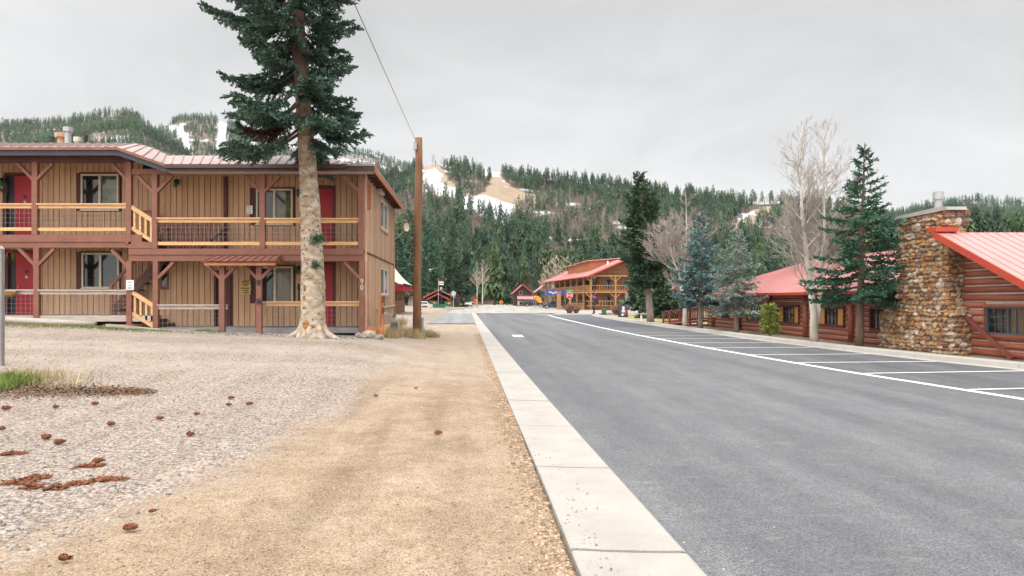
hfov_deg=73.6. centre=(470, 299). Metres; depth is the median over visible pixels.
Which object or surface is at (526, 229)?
hillside conifer
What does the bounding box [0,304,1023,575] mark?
ground
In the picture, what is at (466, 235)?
hillside conifer
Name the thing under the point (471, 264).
hillside conifer
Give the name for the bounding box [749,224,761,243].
hillside conifer
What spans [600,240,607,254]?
hillside conifer
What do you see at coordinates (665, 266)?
hillside conifer
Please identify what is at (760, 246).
hillside conifer
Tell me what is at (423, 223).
hillside conifer
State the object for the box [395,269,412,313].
shingle roof shop
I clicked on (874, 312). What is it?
window
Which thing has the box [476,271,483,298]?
hillside conifer
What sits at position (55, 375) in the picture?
dry grass
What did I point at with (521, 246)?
hillside conifer
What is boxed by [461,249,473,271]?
hillside conifer
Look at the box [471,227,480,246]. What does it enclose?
hillside conifer
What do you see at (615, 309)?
bare shrub
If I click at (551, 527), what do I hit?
edge pebbles
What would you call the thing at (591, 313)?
pavement
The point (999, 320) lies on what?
window
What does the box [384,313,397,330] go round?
meter box
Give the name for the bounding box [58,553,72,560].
pine cone
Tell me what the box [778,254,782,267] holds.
hillside conifer
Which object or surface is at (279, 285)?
window
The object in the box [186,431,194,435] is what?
pine cone
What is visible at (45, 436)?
pine cone
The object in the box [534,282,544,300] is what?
roadside conifer
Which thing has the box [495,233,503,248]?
hillside conifer
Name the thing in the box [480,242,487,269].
hillside conifer
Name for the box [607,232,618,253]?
hillside conifer
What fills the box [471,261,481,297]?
hillside conifer
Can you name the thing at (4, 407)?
pine cone
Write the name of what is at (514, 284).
hillside conifer
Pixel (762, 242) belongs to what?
hillside conifer
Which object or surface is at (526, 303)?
parked car
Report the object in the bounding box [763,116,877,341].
double aspen
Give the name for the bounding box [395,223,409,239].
satellite dish
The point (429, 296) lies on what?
dark lodge
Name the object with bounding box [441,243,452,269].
hillside conifer
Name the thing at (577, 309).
bare shrub
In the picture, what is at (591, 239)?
hillside conifer
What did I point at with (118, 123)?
forest
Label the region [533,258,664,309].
log hotel
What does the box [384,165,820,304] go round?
ski hill
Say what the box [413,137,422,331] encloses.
utility pole
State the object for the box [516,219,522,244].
hillside conifer
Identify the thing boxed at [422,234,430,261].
hillside conifer
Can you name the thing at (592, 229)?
hillside conifer
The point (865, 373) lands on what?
stall lines
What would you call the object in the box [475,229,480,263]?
hillside conifer
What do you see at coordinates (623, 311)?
sandwich board
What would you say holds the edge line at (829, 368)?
on the parking lot
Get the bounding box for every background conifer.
[821,210,843,257]
[826,200,853,250]
[864,211,880,253]
[875,214,895,251]
[893,230,902,249]
[961,213,976,232]
[967,205,987,232]
[977,211,995,231]
[987,206,1006,232]
[1001,214,1010,232]
[1008,209,1023,232]
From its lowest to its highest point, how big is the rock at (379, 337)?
0.203 m
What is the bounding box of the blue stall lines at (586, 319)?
[574,319,599,322]
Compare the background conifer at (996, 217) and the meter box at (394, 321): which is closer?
the meter box at (394, 321)
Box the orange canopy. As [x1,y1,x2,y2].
[532,296,541,302]
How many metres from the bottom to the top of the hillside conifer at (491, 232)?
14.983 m
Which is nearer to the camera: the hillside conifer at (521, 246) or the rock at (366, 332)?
the rock at (366, 332)
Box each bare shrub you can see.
[563,303,576,313]
[574,304,580,312]
[610,305,618,314]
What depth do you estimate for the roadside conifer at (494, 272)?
228.80 m
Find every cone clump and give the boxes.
[0,450,29,455]
[0,478,40,485]
[16,481,44,490]
[18,473,52,479]
[40,482,71,490]
[66,478,95,484]
[70,461,107,468]
[88,474,130,481]
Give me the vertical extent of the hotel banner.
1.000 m
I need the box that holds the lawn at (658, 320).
[605,315,707,324]
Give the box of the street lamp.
[592,277,597,313]
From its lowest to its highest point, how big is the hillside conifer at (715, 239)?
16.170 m
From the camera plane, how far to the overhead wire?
15.78 m
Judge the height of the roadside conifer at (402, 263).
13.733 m
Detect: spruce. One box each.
[634,284,688,318]
[668,212,724,327]
[705,227,768,332]
[797,143,911,346]
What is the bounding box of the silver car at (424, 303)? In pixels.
[421,301,431,305]
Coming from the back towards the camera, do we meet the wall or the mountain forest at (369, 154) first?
the mountain forest at (369, 154)
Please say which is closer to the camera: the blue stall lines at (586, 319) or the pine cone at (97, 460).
the pine cone at (97, 460)
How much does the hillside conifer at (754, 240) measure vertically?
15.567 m
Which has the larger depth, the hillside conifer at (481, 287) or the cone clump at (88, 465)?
the hillside conifer at (481, 287)
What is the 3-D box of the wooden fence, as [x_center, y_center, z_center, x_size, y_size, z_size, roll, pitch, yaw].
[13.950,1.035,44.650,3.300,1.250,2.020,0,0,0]
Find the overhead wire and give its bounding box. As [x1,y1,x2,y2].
[352,0,415,140]
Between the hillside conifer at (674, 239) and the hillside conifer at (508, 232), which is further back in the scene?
the hillside conifer at (508, 232)
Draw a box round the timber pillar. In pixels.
[556,291,561,309]
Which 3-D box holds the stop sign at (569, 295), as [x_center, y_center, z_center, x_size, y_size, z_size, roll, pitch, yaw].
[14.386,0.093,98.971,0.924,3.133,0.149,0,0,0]
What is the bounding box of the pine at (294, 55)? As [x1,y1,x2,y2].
[197,0,373,338]
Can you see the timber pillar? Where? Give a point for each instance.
(558, 300)
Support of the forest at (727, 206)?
on the ski hill at (498, 188)
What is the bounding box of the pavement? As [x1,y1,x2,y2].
[556,313,645,314]
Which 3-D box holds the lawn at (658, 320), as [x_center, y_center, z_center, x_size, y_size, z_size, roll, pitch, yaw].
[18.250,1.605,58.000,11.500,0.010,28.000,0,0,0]
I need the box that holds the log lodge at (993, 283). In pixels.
[927,227,1023,360]
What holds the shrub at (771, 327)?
on the ground at (288, 532)
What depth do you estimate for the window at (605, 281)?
113.12 m
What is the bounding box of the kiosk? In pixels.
[405,292,412,305]
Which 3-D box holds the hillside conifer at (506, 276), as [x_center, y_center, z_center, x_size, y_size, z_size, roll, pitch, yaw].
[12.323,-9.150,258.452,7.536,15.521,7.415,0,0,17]
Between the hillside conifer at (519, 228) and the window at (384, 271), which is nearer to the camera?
the window at (384, 271)
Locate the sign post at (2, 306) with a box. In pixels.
[0,246,4,365]
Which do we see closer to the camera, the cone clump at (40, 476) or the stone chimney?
the cone clump at (40, 476)
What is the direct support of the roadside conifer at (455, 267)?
on the ground at (288, 532)
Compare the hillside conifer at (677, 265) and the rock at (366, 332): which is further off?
the hillside conifer at (677, 265)
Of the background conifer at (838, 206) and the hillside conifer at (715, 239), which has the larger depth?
the hillside conifer at (715, 239)
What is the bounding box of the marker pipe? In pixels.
[421,317,423,331]
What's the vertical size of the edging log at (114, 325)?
0.459 m
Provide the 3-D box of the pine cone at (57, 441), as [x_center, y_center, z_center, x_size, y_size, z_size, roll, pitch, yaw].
[-4.668,1.605,7.765,0.127,0.071,0.082,0,0,-30]
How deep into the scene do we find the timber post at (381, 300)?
22.68 m
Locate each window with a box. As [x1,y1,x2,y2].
[79,172,120,211]
[79,251,120,289]
[254,187,294,225]
[254,265,294,303]
[380,196,388,234]
[380,265,388,296]
[603,279,611,288]
[603,296,612,305]
[622,279,628,288]
[721,307,733,319]
[746,304,763,321]
[776,305,799,324]
[819,306,845,327]
[869,306,884,331]
[983,304,1023,338]
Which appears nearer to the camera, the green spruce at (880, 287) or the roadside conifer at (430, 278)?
the green spruce at (880, 287)
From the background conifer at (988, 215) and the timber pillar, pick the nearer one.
the timber pillar
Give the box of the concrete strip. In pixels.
[472,313,706,575]
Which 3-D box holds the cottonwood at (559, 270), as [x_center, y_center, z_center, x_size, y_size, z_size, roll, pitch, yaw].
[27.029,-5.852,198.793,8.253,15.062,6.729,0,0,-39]
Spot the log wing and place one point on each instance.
(784, 291)
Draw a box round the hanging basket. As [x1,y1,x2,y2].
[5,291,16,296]
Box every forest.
[0,106,197,155]
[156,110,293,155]
[326,143,408,170]
[379,154,1019,304]
[889,193,1023,228]
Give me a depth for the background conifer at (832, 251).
149.40 m
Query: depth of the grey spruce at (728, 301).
33.03 m
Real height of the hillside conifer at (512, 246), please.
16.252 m
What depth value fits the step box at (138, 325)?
22.29 m
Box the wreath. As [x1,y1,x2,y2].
[0,184,8,193]
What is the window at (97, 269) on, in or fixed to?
in the motel
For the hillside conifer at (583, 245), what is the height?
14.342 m
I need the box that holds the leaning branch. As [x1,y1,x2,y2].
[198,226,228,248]
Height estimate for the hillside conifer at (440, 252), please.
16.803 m
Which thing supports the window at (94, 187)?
in the motel
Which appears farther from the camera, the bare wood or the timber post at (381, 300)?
the bare wood
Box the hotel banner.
[546,290,564,294]
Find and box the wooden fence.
[662,307,707,325]
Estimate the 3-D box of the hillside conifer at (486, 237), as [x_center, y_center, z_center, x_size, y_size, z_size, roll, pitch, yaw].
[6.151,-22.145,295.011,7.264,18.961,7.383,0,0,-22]
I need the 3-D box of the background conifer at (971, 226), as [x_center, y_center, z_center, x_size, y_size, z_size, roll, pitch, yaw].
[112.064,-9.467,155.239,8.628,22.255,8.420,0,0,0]
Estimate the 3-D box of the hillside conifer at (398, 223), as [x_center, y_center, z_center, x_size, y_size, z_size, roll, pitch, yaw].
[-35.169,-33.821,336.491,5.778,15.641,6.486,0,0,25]
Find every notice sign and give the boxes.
[126,280,133,289]
[241,280,250,293]
[247,206,252,213]
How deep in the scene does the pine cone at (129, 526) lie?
4.79 m
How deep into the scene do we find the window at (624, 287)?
113.34 m
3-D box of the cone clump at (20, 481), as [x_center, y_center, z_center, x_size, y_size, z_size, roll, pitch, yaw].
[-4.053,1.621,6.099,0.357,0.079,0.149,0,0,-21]
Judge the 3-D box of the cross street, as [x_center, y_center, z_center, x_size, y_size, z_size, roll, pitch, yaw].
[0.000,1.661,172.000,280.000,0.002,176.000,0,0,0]
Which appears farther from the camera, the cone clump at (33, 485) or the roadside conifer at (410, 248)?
the roadside conifer at (410, 248)
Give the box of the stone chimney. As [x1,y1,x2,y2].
[877,191,972,354]
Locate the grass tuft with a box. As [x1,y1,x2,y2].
[0,367,44,391]
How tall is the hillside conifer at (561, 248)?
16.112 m
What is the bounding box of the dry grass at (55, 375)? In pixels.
[0,361,124,387]
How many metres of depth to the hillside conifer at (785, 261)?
267.27 m
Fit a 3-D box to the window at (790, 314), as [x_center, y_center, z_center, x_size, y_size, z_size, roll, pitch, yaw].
[15.015,0.680,32.201,0.170,0.920,2.265,0,0,0]
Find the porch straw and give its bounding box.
[5,323,133,330]
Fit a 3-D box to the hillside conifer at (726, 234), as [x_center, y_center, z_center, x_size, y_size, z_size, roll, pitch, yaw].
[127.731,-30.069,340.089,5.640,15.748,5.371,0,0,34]
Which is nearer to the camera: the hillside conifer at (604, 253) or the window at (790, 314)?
the window at (790, 314)
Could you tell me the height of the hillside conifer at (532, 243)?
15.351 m
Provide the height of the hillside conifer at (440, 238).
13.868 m
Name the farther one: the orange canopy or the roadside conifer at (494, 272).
the roadside conifer at (494, 272)
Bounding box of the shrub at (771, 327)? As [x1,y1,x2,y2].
[758,302,782,335]
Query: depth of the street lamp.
79.91 m
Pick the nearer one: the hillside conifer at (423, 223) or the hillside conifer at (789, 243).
the hillside conifer at (789, 243)
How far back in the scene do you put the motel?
24.10 m
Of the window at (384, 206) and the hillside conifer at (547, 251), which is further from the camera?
the hillside conifer at (547, 251)
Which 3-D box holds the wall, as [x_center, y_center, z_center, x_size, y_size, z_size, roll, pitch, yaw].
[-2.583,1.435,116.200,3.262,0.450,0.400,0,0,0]
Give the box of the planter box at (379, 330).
[367,322,398,338]
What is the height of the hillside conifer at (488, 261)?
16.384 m
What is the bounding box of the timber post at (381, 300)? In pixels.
[377,295,384,326]
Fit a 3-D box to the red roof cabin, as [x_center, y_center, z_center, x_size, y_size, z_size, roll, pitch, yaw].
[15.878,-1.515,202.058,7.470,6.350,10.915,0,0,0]
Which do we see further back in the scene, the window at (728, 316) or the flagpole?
the flagpole
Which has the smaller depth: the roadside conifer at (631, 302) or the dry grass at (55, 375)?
the dry grass at (55, 375)
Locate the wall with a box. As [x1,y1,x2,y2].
[450,307,464,309]
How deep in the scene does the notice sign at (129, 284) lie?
22.42 m
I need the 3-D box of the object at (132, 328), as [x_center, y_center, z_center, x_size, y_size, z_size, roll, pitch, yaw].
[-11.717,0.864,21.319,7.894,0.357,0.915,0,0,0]
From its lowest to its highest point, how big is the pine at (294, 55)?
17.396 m
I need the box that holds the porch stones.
[7,326,368,340]
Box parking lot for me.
[551,314,1023,397]
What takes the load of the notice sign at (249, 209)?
attached to the motel
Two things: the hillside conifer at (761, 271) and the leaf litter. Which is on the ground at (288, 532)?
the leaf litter
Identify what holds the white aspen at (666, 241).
on the ground at (288, 532)
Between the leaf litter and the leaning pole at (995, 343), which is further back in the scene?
the leaning pole at (995, 343)
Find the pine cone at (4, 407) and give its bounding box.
[1,405,11,409]
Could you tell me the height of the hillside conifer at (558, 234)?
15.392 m
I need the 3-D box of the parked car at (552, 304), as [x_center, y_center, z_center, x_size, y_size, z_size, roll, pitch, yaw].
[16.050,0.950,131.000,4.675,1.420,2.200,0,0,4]
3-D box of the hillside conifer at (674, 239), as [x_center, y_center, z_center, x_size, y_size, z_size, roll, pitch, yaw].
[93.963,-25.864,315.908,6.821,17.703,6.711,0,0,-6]
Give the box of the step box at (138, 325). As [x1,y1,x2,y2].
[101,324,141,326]
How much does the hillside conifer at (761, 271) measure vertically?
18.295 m
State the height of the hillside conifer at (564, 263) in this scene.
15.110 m
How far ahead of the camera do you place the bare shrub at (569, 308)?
82.78 m
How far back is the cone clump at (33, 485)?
5.96 m
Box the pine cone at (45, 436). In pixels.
[41,433,51,438]
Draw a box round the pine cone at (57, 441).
[53,439,66,443]
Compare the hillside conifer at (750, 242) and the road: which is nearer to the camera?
the road
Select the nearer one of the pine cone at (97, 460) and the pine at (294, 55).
the pine cone at (97, 460)
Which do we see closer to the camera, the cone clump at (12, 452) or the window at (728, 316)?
the cone clump at (12, 452)
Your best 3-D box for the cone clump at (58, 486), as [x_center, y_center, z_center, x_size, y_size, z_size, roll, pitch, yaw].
[-3.617,1.629,5.959,0.167,0.076,0.218,0,0,20]
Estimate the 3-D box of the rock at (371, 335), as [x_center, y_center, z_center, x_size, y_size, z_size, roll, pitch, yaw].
[-3.109,1.156,21.659,0.331,0.233,0.291,0,0,-27]
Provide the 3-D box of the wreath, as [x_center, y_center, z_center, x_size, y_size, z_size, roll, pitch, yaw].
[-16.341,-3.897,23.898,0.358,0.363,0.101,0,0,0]
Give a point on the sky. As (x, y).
(680, 92)
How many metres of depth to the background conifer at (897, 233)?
149.91 m
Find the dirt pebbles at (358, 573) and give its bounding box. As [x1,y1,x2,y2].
[103,351,554,575]
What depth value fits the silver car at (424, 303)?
123.22 m
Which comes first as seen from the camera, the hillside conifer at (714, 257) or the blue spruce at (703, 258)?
the blue spruce at (703, 258)
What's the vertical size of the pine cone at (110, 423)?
0.063 m
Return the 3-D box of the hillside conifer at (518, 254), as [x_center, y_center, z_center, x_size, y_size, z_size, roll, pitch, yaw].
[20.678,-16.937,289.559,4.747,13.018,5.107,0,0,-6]
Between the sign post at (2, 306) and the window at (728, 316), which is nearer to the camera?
the sign post at (2, 306)
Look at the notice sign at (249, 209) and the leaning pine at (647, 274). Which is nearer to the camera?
the notice sign at (249, 209)
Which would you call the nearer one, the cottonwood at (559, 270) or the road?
the road
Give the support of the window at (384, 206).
in the motel
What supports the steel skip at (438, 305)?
on the ground at (288, 532)
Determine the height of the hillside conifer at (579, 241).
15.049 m
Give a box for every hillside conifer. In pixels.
[395,216,403,234]
[422,210,425,235]
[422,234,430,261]
[430,226,436,243]
[433,239,439,263]
[435,233,443,247]
[438,240,446,265]
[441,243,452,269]
[446,220,458,244]
[458,229,468,244]
[460,242,471,265]
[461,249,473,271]
[469,258,475,285]
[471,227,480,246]
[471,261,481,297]
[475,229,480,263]
[476,227,490,256]
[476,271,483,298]
[479,246,489,262]
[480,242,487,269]
[483,253,490,273]
[484,255,490,277]
[488,225,494,239]
[490,241,500,254]
[491,227,496,240]
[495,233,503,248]
[496,224,507,238]
[496,237,502,250]
[499,255,511,284]
[500,241,509,266]
[503,223,511,249]
[507,235,517,261]
[508,252,515,282]
[509,259,520,291]
[515,245,520,272]
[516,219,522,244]
[518,221,534,245]
[518,243,527,271]
[518,257,530,286]
[519,240,529,263]
[524,233,532,257]
[528,232,534,259]
[532,237,541,263]
[533,222,542,244]
[537,240,547,279]
[539,225,551,243]
[539,242,554,273]
[553,216,561,243]
[555,250,559,269]
[557,247,567,267]
[559,246,570,270]
[559,255,565,272]
[567,249,574,263]
[574,247,584,261]
[575,231,582,253]
[580,236,587,259]
[587,231,593,251]
[588,223,594,241]
[593,224,600,254]
[598,245,608,258]
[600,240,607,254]
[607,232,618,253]
[608,245,616,256]
[663,245,672,269]
[666,260,676,284]
[668,225,677,249]
[670,257,680,285]
[708,256,720,281]
[711,226,719,250]
[721,225,729,248]
[739,224,749,249]
[744,256,751,277]
[748,228,752,248]
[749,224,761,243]
[749,251,757,276]
[750,230,756,254]
[750,232,757,253]
[752,249,767,275]
[755,243,765,254]
[758,237,767,251]
[759,253,772,272]
[769,245,779,270]
[771,254,781,271]
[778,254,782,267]
[779,239,788,254]
[779,253,793,268]
[785,242,795,257]
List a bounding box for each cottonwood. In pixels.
[538,258,561,299]
[551,255,572,287]
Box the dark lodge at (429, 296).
[422,289,459,306]
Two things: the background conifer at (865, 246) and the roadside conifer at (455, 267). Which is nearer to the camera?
the roadside conifer at (455, 267)
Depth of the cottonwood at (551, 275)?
204.94 m
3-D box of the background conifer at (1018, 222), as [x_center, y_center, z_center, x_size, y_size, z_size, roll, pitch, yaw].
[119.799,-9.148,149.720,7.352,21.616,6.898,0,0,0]
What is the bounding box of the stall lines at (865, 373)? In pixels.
[692,332,1023,389]
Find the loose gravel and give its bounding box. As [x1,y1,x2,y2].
[0,328,413,572]
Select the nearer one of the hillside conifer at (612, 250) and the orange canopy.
the orange canopy
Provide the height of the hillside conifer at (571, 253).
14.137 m
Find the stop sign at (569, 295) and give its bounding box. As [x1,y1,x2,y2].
[566,290,572,303]
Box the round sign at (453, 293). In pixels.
[451,291,455,309]
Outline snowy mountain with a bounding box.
[289,144,406,170]
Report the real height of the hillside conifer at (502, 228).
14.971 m
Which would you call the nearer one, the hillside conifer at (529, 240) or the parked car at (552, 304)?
the parked car at (552, 304)
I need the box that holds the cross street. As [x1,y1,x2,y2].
[447,305,643,312]
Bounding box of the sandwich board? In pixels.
[618,305,627,316]
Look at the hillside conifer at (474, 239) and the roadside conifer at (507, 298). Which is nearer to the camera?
the roadside conifer at (507, 298)
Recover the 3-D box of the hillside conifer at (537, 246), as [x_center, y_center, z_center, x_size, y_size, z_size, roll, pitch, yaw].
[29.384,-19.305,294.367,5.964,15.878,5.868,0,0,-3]
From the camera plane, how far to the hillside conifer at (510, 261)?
270.33 m
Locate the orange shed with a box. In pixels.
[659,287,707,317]
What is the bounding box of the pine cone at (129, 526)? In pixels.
[122,522,138,530]
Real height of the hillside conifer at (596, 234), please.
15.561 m
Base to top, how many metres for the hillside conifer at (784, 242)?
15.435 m
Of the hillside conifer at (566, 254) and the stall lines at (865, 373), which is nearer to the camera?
the stall lines at (865, 373)
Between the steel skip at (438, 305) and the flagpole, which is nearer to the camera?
the steel skip at (438, 305)
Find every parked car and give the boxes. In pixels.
[522,300,543,306]
[542,301,565,308]
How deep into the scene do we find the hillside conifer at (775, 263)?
275.72 m
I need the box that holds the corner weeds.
[370,315,441,338]
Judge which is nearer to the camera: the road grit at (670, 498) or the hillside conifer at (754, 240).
the road grit at (670, 498)
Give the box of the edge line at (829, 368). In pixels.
[549,315,1023,399]
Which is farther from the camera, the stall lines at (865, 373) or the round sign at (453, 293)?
the round sign at (453, 293)
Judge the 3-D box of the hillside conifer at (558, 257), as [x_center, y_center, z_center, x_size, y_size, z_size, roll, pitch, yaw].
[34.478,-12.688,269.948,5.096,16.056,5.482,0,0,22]
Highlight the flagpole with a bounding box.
[438,278,443,303]
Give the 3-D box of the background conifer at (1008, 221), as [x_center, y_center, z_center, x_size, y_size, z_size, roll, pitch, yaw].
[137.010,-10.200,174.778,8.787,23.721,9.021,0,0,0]
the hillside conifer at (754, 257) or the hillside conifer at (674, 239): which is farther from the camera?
the hillside conifer at (674, 239)
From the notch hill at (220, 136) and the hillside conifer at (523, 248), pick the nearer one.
the hillside conifer at (523, 248)
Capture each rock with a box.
[362,330,375,337]
[367,333,375,338]
[374,334,383,339]
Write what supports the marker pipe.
on the ground at (288, 532)
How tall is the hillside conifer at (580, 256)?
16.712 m
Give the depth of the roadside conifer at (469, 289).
209.10 m
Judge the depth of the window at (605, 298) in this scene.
113.12 m
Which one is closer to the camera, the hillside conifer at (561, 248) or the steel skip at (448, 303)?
the steel skip at (448, 303)
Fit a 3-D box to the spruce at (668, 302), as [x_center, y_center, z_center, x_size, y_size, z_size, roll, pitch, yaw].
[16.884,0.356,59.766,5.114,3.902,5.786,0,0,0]
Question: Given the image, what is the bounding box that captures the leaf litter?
[0,379,158,401]
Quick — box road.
[476,313,1023,575]
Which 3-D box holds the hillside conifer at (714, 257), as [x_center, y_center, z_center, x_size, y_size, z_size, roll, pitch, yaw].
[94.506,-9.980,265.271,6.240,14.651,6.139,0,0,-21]
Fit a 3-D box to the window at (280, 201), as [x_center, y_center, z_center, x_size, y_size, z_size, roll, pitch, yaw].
[-6.919,-3.297,24.110,1.412,1.370,0.120,0,0,0]
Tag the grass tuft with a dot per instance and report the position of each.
(8, 383)
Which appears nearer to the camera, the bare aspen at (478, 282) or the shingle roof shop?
the shingle roof shop
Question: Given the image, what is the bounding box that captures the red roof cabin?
[511,284,532,305]
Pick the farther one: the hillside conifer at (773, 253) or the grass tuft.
the hillside conifer at (773, 253)
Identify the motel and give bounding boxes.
[0,126,403,334]
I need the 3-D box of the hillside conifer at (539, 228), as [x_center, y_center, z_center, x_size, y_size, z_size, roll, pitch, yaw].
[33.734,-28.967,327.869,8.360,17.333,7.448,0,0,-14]
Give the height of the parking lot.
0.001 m
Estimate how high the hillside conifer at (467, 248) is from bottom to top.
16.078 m
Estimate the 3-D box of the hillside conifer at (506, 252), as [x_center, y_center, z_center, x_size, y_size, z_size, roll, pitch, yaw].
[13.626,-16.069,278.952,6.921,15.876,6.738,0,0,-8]
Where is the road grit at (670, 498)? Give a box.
[513,353,826,575]
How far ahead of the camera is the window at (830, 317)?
28.25 m
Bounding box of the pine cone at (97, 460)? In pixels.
[92,457,104,462]
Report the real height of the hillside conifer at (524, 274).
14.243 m
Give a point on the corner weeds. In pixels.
(399, 332)
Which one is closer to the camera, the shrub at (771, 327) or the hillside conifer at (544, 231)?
the shrub at (771, 327)
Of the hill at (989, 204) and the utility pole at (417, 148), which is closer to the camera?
the utility pole at (417, 148)
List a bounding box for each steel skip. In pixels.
[433,304,444,307]
[444,301,452,306]
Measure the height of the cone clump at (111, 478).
0.079 m
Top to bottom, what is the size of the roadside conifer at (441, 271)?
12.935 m
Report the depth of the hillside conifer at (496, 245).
276.76 m
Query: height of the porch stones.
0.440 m
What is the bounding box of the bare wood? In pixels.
[379,155,1017,263]
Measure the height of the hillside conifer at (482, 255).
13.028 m
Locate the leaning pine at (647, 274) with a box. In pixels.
[614,171,675,321]
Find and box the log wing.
[697,250,899,344]
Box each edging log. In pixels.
[5,317,96,325]
[105,324,178,330]
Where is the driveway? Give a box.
[427,313,475,323]
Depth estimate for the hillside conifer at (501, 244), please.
284.49 m
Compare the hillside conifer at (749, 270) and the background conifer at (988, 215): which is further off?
the hillside conifer at (749, 270)
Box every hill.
[1,116,181,155]
[164,119,292,155]
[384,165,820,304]
[964,203,1021,213]
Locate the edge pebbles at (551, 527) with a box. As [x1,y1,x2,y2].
[473,334,577,575]
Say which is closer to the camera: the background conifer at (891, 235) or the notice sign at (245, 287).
the notice sign at (245, 287)
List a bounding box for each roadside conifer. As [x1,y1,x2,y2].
[395,234,412,305]
[398,208,425,295]
[411,228,447,300]
[432,254,450,293]
[439,237,473,306]
[457,264,475,304]
[479,237,504,304]
[501,282,512,304]
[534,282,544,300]
[618,263,654,312]
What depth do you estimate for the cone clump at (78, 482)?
6.12 m
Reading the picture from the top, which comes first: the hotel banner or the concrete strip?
the hotel banner
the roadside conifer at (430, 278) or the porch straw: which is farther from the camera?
the roadside conifer at (430, 278)
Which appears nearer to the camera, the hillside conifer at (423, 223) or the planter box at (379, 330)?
the planter box at (379, 330)
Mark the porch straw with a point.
(23, 325)
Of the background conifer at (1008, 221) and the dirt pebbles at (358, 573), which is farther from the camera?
the background conifer at (1008, 221)
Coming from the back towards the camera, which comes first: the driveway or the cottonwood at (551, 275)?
the cottonwood at (551, 275)
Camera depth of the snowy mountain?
1606.31 m
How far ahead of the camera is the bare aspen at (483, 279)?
204.91 m
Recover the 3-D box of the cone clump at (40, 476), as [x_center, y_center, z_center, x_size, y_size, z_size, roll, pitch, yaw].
[-4.005,1.630,6.290,0.295,0.068,0.143,0,0,-39]
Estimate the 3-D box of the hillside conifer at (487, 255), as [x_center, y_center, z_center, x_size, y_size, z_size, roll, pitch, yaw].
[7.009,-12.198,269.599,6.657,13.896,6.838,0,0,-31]
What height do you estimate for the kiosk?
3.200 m
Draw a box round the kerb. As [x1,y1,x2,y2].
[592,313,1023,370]
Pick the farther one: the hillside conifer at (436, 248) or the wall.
the hillside conifer at (436, 248)
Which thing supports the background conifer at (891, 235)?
on the ground at (288, 532)
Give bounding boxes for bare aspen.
[470,264,482,305]
[476,259,489,305]
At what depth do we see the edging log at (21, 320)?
21.66 m
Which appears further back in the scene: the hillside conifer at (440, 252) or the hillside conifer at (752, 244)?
the hillside conifer at (752, 244)
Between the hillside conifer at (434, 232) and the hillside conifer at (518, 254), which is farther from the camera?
the hillside conifer at (434, 232)
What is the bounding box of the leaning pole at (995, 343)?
[963,313,1013,359]
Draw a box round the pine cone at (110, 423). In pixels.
[107,421,115,425]
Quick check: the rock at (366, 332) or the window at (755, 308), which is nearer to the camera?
the rock at (366, 332)
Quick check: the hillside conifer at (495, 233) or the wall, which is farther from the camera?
the hillside conifer at (495, 233)
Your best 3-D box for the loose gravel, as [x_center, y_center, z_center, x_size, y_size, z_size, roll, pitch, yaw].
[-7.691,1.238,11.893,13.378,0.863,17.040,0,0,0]
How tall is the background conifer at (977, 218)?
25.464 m
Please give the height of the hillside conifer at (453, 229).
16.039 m
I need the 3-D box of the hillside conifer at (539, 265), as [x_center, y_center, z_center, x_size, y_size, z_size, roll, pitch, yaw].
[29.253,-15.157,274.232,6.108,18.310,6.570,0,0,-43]
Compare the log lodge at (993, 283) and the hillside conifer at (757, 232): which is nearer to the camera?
the log lodge at (993, 283)
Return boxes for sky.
[0,0,1023,211]
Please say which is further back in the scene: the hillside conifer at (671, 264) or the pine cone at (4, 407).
the hillside conifer at (671, 264)
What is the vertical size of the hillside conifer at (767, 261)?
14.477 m
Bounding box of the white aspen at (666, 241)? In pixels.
[636,191,721,325]
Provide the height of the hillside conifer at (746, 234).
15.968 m

